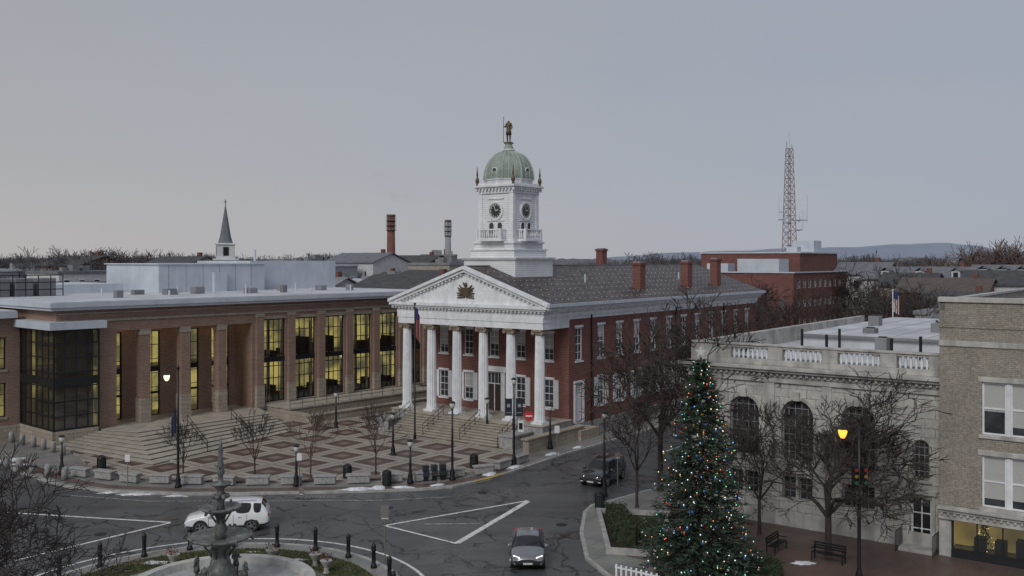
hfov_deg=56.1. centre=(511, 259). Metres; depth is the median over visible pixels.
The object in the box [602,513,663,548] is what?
planting bed
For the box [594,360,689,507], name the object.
bare tree
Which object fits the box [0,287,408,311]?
roof
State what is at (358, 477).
granite bench
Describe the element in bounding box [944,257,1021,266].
roof
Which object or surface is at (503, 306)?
courthouse
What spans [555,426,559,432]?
traffic sign
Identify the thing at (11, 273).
walls
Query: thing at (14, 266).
roof units
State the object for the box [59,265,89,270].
roof units
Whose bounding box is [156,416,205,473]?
street tree
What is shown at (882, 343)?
rooftop units
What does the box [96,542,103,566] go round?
iron bollard
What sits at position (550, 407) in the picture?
pathway lamp
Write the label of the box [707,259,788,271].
rooftop units
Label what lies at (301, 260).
roof
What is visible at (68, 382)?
window frames
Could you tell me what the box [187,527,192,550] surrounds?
iron bollard
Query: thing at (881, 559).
brick sidewalk
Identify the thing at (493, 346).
window glass
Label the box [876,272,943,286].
roof
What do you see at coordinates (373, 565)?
iron bollard
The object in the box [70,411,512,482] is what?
plaza
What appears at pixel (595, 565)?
kerb
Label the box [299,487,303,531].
traffic sign
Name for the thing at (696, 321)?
window frames
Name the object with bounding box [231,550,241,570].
fountain figure
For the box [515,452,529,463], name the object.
granite bench
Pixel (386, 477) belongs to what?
litter bin
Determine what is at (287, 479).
granite bench
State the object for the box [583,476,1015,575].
sidewalk
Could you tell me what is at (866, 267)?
roof
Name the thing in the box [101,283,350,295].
vent pipes
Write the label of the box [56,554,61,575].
iron bollard
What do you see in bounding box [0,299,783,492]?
sidewalk
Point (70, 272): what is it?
roof
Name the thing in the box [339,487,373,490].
snow patch
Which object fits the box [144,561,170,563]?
snow patch
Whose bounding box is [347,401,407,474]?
street tree
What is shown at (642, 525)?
hedge
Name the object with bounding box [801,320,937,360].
vent pipes
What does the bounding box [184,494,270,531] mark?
white suv
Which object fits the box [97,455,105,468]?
litter bin
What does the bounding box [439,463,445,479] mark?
newspaper box
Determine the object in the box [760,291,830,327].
bare tree
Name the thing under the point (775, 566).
hedge
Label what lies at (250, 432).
street tree
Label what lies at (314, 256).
roof units
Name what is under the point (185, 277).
penthouse
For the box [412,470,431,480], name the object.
granite bench
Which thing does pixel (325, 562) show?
flower urn
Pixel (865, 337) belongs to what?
roof edge
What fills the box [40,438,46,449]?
granite bollard
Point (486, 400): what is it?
pathway lamp
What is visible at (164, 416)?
interior slabs
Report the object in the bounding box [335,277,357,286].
roof
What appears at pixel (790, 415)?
window transoms
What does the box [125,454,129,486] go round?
traffic sign
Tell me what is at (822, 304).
bare tree
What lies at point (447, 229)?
smokestack
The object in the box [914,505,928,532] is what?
door
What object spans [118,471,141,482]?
granite bench
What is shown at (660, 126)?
sky
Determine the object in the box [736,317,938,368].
roof
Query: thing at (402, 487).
snow patch
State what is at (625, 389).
bare tree
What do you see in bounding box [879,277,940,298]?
walls
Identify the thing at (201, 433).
stair railing
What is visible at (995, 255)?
distant trees
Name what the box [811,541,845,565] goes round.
park bench
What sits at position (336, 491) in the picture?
kerb
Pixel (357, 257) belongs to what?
roof
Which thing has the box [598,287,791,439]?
bare tree
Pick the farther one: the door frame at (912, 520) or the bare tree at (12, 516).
the door frame at (912, 520)
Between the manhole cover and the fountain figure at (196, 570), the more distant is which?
the manhole cover
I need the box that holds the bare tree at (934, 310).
[867,291,938,318]
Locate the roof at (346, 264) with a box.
[335,264,358,265]
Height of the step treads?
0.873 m
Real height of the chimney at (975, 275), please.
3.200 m
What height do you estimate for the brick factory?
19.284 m
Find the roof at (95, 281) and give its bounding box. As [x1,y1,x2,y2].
[80,281,106,282]
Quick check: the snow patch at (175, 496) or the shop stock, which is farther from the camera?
the snow patch at (175, 496)
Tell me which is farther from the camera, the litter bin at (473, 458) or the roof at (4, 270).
the roof at (4, 270)
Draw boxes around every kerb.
[0,417,688,495]
[55,542,398,575]
[580,480,675,575]
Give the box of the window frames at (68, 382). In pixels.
[0,312,419,431]
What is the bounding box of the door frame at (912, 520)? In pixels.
[911,498,931,533]
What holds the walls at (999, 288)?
on the ground
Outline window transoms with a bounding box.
[731,409,873,424]
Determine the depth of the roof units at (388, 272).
165.18 m
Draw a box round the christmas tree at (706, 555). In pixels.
[630,346,773,575]
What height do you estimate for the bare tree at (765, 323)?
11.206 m
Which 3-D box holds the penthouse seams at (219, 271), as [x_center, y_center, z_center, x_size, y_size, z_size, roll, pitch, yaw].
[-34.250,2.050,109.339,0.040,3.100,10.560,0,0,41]
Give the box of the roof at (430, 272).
[400,270,451,274]
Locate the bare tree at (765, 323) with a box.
[728,302,781,334]
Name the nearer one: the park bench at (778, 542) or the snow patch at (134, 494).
the park bench at (778, 542)
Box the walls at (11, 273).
[0,271,26,277]
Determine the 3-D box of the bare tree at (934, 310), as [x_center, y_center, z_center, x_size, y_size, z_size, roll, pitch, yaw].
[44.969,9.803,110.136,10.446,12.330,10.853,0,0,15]
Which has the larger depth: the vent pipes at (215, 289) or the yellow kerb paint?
the vent pipes at (215, 289)
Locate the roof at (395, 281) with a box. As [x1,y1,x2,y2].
[353,274,439,288]
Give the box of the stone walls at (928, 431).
[693,378,938,533]
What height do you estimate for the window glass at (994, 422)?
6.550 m
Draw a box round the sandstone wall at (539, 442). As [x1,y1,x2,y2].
[521,424,598,452]
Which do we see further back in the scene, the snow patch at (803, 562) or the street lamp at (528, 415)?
the street lamp at (528, 415)
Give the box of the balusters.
[733,347,928,369]
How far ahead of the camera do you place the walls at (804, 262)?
169.98 m
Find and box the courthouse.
[377,143,765,449]
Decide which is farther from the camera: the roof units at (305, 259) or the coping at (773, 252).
the roof units at (305, 259)
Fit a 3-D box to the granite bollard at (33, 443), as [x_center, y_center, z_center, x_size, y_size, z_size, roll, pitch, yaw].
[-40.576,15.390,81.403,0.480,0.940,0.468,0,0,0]
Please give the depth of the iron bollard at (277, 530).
53.06 m
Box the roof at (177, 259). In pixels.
[145,256,213,262]
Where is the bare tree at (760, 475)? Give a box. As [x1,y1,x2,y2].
[717,397,819,534]
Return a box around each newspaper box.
[422,464,428,481]
[431,464,437,480]
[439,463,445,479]
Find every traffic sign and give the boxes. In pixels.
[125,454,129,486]
[297,453,301,487]
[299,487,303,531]
[381,505,388,559]
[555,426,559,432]
[615,452,619,486]
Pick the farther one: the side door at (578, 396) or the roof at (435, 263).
the roof at (435, 263)
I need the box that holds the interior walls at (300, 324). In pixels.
[117,313,393,413]
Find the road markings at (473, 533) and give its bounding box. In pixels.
[7,446,678,575]
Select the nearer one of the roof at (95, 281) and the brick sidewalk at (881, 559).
the brick sidewalk at (881, 559)
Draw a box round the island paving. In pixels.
[65,544,386,575]
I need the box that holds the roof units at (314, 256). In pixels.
[312,254,322,258]
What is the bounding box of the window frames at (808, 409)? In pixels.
[731,396,929,509]
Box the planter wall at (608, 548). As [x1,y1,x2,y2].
[596,508,669,555]
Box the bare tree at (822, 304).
[776,283,855,324]
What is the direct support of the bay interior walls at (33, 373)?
attached to the brick walls at (246, 354)
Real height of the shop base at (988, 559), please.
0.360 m
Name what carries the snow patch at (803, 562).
on the brick sidewalk at (881, 559)
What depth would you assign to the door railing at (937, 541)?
52.12 m
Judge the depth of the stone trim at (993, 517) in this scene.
50.25 m
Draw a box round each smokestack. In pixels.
[386,214,395,252]
[444,220,451,253]
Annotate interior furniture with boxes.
[264,334,418,400]
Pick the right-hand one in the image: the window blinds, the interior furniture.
the window blinds
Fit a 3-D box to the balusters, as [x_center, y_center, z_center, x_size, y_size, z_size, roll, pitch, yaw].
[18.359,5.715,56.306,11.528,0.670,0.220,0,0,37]
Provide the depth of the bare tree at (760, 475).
54.82 m
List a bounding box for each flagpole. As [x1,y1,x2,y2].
[413,302,419,438]
[892,287,899,316]
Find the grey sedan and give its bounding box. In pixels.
[507,527,547,567]
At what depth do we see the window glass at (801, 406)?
57.13 m
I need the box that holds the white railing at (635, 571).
[615,564,657,575]
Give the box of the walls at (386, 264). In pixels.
[335,254,408,277]
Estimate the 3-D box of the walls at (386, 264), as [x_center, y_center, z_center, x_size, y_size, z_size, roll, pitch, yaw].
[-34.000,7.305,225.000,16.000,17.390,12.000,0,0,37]
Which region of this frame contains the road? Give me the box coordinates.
[0,422,691,575]
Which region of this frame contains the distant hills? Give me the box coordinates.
[257,243,1022,260]
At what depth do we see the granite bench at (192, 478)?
67.65 m
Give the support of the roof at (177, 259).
on the walls
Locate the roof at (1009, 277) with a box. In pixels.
[961,270,1023,285]
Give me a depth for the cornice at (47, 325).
85.64 m
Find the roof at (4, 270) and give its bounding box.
[0,269,51,271]
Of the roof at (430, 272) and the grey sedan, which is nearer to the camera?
the grey sedan
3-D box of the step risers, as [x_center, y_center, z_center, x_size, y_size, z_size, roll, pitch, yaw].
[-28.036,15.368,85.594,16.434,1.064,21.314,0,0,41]
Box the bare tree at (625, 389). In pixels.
[574,307,720,491]
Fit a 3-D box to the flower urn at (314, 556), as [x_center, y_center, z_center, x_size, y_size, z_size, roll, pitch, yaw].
[-10.203,15.312,49.705,0.659,1.076,0.672,0,0,-32]
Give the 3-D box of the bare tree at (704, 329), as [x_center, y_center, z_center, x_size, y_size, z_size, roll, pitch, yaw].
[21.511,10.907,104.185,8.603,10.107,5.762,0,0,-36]
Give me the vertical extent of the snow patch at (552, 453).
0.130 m
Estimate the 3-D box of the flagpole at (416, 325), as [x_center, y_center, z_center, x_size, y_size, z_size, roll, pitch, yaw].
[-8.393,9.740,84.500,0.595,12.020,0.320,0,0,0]
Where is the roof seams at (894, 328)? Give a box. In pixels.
[835,318,938,337]
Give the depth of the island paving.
51.21 m
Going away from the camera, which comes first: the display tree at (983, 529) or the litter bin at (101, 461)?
the display tree at (983, 529)
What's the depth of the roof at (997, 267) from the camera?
164.28 m
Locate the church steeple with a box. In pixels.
[212,200,238,260]
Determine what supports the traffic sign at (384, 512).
on the road
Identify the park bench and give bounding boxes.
[765,531,786,555]
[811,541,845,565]
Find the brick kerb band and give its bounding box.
[12,460,506,491]
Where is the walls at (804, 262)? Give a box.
[701,253,845,329]
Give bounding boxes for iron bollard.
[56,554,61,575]
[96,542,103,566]
[141,533,147,556]
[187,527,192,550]
[274,524,279,547]
[312,527,317,550]
[345,533,351,557]
[370,543,376,568]
[387,555,391,575]
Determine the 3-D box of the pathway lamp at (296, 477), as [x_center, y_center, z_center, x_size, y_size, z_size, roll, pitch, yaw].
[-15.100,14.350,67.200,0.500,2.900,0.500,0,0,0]
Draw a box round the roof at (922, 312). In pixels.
[913,307,938,314]
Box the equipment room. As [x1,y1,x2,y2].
[786,241,820,251]
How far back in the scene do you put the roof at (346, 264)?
212.34 m
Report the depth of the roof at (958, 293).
141.69 m
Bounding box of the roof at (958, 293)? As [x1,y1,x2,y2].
[916,290,986,307]
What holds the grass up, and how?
on the island paving
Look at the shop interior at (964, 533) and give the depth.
52.50 m
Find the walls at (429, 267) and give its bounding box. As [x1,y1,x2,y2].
[408,265,463,269]
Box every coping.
[265,385,426,416]
[700,252,847,272]
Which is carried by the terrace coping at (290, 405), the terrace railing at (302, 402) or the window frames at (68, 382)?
the terrace railing at (302, 402)
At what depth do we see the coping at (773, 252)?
172.76 m
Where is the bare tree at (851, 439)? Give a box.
[709,365,950,555]
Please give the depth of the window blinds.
50.00 m
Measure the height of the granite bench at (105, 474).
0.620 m
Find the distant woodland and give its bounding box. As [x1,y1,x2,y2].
[1,257,942,264]
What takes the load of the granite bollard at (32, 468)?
on the sidewalk at (70, 459)
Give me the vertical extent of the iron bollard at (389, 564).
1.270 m
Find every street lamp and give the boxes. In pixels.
[163,365,181,487]
[445,401,458,480]
[504,377,533,465]
[601,411,607,496]
[838,415,867,575]
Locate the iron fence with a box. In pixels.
[599,403,680,434]
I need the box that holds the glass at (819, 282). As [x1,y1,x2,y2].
[797,278,843,323]
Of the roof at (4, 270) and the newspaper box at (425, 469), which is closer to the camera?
the newspaper box at (425, 469)
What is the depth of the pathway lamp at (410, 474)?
67.90 m
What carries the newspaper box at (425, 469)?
on the sidewalk at (70, 459)
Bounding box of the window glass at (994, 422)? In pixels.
[985,411,1023,509]
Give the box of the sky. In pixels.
[0,0,1023,258]
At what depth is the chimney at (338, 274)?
147.90 m
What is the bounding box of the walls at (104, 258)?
[36,257,119,269]
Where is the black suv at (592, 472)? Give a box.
[580,453,626,486]
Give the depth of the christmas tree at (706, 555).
47.04 m
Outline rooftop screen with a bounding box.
[0,274,63,296]
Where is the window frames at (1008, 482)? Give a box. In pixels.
[982,382,1023,511]
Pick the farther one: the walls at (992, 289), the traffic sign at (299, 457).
the walls at (992, 289)
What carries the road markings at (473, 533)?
on the road
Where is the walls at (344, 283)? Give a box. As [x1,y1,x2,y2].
[336,280,353,286]
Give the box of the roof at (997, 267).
[970,265,1023,269]
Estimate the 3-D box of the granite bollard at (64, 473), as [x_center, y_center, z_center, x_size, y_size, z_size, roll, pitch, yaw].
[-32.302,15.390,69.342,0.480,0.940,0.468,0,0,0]
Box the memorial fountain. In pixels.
[138,437,315,575]
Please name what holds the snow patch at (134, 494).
on the road
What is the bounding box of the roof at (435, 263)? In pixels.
[407,263,463,264]
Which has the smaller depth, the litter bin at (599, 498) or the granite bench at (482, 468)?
the litter bin at (599, 498)
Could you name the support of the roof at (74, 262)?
on the walls at (104, 258)
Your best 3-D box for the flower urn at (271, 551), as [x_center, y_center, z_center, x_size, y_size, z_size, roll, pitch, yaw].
[-12.600,15.311,50.396,0.660,1.078,0.726,0,0,0]
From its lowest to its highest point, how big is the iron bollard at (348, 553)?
1.270 m
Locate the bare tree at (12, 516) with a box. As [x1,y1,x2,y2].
[0,437,139,575]
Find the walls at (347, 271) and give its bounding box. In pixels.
[335,266,357,277]
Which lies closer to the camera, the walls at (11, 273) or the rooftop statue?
the rooftop statue
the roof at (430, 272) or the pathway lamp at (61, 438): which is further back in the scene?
the roof at (430, 272)
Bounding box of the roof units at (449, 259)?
[435,256,456,262]
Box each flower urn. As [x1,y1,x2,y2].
[165,547,179,562]
[266,541,277,554]
[309,546,320,566]
[320,551,332,573]
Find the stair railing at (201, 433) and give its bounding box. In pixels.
[187,409,252,451]
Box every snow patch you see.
[0,457,28,461]
[116,493,155,495]
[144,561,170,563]
[166,495,185,496]
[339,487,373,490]
[371,485,384,489]
[392,486,414,487]
[430,483,444,486]
[482,471,495,475]
[506,465,521,468]
[545,452,558,455]
[792,561,816,564]
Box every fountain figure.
[193,556,199,575]
[198,567,208,575]
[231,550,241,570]
[242,561,248,575]
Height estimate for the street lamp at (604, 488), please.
5.700 m
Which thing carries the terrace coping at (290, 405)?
on the stone trim at (142, 410)
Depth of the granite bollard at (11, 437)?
83.30 m
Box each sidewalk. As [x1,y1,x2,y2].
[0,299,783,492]
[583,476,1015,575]
[626,508,1023,575]
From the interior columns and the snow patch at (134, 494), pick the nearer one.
the snow patch at (134, 494)
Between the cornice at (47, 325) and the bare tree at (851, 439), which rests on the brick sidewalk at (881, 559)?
the bare tree at (851, 439)
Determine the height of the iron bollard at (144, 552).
1.270 m
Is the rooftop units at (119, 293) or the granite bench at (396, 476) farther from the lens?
the rooftop units at (119, 293)
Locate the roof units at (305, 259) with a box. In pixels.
[279,257,311,260]
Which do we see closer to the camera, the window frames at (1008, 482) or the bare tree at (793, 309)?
the window frames at (1008, 482)
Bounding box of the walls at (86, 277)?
[27,273,106,281]
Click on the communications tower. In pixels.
(788, 222)
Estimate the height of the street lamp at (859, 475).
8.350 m
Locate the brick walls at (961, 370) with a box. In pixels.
[939,291,1023,512]
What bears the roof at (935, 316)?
on the walls
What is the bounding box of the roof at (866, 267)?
[834,262,896,274]
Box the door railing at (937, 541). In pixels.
[895,526,938,557]
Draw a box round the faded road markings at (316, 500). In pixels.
[70,495,480,524]
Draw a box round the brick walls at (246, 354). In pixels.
[0,298,426,429]
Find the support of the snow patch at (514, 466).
on the sidewalk at (70, 459)
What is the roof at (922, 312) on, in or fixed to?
on the walls
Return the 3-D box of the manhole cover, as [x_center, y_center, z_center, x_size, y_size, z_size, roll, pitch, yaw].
[-24.000,15.993,56.000,0.700,0.011,0.700,0,0,0]
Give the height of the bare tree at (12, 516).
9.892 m
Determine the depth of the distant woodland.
657.80 m
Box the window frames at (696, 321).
[440,310,747,418]
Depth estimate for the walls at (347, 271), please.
212.97 m
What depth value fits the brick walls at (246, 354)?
90.43 m
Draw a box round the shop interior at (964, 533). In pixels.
[954,521,1023,553]
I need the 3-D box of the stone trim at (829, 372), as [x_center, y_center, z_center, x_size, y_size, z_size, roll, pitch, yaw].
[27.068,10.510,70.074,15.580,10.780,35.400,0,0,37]
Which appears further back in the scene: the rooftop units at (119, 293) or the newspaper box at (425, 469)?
the rooftop units at (119, 293)
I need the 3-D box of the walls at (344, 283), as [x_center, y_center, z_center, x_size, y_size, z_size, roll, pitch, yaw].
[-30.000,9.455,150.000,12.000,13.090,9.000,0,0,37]
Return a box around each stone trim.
[0,300,426,446]
[678,316,938,555]
[937,288,1023,556]
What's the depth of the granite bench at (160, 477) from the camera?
67.94 m
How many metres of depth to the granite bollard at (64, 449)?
77.79 m
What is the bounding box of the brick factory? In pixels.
[420,249,456,256]
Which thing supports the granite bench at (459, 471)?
on the sidewalk at (70, 459)
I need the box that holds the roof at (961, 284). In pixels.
[894,277,996,292]
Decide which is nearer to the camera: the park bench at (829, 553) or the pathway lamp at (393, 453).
the park bench at (829, 553)
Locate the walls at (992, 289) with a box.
[898,284,993,315]
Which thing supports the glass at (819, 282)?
attached to the walls at (804, 262)
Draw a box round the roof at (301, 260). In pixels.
[269,259,327,260]
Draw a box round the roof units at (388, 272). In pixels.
[362,271,400,279]
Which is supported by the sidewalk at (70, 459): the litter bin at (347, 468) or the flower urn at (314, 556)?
the litter bin at (347, 468)
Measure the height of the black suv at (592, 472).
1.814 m
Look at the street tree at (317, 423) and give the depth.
69.50 m
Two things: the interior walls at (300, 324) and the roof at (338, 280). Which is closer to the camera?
the interior walls at (300, 324)
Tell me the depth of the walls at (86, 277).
183.03 m
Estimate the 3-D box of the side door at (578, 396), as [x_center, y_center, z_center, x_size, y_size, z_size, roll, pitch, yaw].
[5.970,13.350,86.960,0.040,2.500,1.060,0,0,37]
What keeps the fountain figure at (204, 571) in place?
on the memorial fountain
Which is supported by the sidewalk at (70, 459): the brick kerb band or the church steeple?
the brick kerb band
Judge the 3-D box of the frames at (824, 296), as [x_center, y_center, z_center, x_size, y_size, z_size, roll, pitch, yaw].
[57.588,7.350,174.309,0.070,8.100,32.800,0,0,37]
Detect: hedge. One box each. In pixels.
[603,501,638,544]
[634,515,661,548]
[725,553,784,575]
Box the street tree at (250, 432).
[230,407,276,473]
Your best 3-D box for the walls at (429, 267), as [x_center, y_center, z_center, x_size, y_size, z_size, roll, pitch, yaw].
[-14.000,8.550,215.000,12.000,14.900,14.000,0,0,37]
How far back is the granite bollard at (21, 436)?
82.27 m
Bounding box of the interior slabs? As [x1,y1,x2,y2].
[47,345,393,428]
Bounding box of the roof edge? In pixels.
[798,333,938,342]
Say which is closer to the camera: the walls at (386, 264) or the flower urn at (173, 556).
the flower urn at (173, 556)
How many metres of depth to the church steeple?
198.70 m
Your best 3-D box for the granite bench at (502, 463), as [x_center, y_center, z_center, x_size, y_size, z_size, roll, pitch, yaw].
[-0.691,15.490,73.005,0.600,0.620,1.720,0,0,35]
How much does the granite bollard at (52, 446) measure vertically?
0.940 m
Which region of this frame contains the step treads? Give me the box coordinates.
[56,407,288,463]
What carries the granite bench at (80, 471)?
on the sidewalk at (70, 459)
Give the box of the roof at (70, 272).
[25,270,106,273]
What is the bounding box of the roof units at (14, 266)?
[10,263,34,268]
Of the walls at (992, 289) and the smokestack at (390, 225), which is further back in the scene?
the smokestack at (390, 225)
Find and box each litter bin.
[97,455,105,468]
[343,464,351,478]
[382,469,390,485]
[470,453,477,466]
[595,491,604,507]
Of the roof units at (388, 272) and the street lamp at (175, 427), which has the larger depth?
the roof units at (388, 272)
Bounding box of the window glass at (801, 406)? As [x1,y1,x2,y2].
[733,397,929,533]
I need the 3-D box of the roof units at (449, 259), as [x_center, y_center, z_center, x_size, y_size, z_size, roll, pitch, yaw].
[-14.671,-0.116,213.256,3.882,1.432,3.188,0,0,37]
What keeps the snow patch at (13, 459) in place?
on the sidewalk at (70, 459)
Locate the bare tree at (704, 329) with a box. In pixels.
[686,314,722,339]
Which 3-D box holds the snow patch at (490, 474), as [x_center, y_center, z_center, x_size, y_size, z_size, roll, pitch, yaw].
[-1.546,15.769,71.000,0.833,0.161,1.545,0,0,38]
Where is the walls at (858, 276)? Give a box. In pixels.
[846,275,861,317]
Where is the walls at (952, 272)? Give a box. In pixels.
[862,271,962,306]
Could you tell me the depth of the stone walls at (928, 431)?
55.68 m
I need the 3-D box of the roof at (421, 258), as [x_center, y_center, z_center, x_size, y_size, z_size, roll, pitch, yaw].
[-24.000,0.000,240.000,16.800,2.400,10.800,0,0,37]
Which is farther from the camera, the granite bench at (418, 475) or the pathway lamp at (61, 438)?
the pathway lamp at (61, 438)
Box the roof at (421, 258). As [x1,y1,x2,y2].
[399,255,443,262]
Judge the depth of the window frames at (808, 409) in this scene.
57.36 m
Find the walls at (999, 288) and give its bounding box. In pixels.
[994,286,1023,291]
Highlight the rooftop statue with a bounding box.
[503,117,512,143]
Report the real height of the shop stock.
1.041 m
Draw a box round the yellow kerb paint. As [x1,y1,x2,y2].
[475,474,502,480]
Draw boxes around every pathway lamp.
[58,435,65,474]
[293,444,298,486]
[333,391,338,427]
[390,412,395,455]
[407,439,413,483]
[485,397,488,423]
[547,404,552,448]
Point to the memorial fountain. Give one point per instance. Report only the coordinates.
(220, 538)
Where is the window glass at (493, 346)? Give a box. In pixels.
[441,317,735,406]
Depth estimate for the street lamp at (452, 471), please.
69.13 m
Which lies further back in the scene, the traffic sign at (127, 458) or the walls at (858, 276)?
the walls at (858, 276)
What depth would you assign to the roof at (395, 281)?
138.74 m
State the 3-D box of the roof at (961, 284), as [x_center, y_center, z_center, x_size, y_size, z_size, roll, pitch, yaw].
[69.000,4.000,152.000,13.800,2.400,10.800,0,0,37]
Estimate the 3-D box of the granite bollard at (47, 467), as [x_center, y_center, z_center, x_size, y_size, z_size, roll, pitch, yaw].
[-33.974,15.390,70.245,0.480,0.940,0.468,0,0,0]
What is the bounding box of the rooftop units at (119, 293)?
[0,278,352,297]
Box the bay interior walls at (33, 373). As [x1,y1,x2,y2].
[0,330,96,424]
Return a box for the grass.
[80,547,372,575]
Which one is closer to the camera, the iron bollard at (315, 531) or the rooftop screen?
the iron bollard at (315, 531)
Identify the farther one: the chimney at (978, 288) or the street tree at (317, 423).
the chimney at (978, 288)
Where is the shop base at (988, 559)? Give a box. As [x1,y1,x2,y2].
[951,550,1023,568]
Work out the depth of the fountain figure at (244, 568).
44.84 m
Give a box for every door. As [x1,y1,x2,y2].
[489,383,500,409]
[576,393,580,421]
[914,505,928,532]
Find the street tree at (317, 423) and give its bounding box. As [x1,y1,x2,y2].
[280,407,339,477]
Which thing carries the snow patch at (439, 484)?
on the brick kerb band
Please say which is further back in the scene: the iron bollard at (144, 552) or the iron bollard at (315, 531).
the iron bollard at (315, 531)
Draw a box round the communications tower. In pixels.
[778,132,806,251]
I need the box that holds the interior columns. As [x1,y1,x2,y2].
[266,313,391,400]
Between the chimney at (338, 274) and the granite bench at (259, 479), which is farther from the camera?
the chimney at (338, 274)
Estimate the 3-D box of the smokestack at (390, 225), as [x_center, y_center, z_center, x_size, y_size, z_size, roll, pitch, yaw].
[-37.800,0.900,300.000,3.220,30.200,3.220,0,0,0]
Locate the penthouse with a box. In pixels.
[56,261,334,293]
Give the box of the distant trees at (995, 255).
[0,236,1023,330]
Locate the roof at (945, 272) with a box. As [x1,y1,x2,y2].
[860,266,970,279]
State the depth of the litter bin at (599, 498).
60.96 m
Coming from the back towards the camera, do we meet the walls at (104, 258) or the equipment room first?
the walls at (104, 258)
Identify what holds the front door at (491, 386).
in the courthouse
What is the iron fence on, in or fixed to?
on the sidewalk at (70, 459)
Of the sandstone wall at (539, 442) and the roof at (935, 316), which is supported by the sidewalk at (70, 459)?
the sandstone wall at (539, 442)
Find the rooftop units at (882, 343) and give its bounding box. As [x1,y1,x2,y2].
[863,316,938,356]
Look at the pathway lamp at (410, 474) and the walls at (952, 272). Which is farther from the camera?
the walls at (952, 272)
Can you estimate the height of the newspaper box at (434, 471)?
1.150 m
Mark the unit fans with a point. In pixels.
(874, 327)
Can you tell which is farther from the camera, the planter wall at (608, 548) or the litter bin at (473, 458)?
the litter bin at (473, 458)
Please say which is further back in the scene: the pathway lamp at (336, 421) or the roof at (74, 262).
the roof at (74, 262)
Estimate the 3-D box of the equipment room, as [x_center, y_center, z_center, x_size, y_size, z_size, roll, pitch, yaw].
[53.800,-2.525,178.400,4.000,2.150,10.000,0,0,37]
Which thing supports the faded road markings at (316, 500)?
on the road
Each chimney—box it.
[335,272,341,276]
[439,269,446,274]
[972,273,978,277]
[975,286,981,291]
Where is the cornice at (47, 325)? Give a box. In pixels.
[0,292,401,330]
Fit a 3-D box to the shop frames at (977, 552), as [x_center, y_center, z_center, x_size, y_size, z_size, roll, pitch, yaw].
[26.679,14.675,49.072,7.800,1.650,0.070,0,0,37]
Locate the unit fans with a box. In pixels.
[866,315,938,337]
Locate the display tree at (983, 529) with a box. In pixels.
[972,525,994,552]
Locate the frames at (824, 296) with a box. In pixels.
[797,278,844,324]
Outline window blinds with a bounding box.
[985,384,1023,502]
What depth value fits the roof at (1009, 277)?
150.38 m
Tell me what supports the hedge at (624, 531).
on the planting bed
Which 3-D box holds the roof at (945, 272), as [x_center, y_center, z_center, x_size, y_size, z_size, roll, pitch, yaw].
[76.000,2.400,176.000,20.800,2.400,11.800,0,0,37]
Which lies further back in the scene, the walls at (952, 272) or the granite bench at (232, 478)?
the walls at (952, 272)
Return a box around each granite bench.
[69,466,91,476]
[93,468,116,479]
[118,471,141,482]
[148,473,173,482]
[180,474,205,483]
[211,474,236,484]
[244,474,270,484]
[279,474,303,484]
[312,474,336,483]
[346,472,370,482]
[380,472,403,481]
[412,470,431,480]
[446,466,465,477]
[472,463,494,474]
[493,457,511,469]
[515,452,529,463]
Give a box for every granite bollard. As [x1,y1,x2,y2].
[3,455,9,467]
[8,432,13,442]
[16,458,22,470]
[19,434,24,444]
[29,461,35,473]
[30,436,36,447]
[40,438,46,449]
[44,464,50,476]
[50,441,55,452]
[59,444,65,455]
[61,466,67,479]
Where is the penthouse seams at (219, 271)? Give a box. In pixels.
[168,264,235,290]
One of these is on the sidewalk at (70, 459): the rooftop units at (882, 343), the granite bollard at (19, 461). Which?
the granite bollard at (19, 461)
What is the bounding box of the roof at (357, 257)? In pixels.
[325,253,411,262]
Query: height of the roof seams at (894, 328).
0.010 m
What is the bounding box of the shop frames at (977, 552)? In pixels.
[952,520,1023,561]
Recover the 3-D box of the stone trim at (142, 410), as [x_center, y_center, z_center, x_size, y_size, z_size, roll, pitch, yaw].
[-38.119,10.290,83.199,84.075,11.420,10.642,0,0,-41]
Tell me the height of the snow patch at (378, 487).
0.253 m
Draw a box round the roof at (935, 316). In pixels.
[920,314,938,318]
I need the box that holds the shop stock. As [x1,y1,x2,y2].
[974,535,1023,559]
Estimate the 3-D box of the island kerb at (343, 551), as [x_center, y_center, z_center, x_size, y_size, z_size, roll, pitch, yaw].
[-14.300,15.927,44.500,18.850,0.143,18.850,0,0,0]
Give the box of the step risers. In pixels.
[56,414,287,464]
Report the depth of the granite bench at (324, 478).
67.64 m
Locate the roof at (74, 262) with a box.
[35,255,124,265]
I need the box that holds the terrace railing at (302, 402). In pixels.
[290,382,426,406]
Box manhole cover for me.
[94,532,106,535]
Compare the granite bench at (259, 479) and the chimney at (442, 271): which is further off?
the chimney at (442, 271)

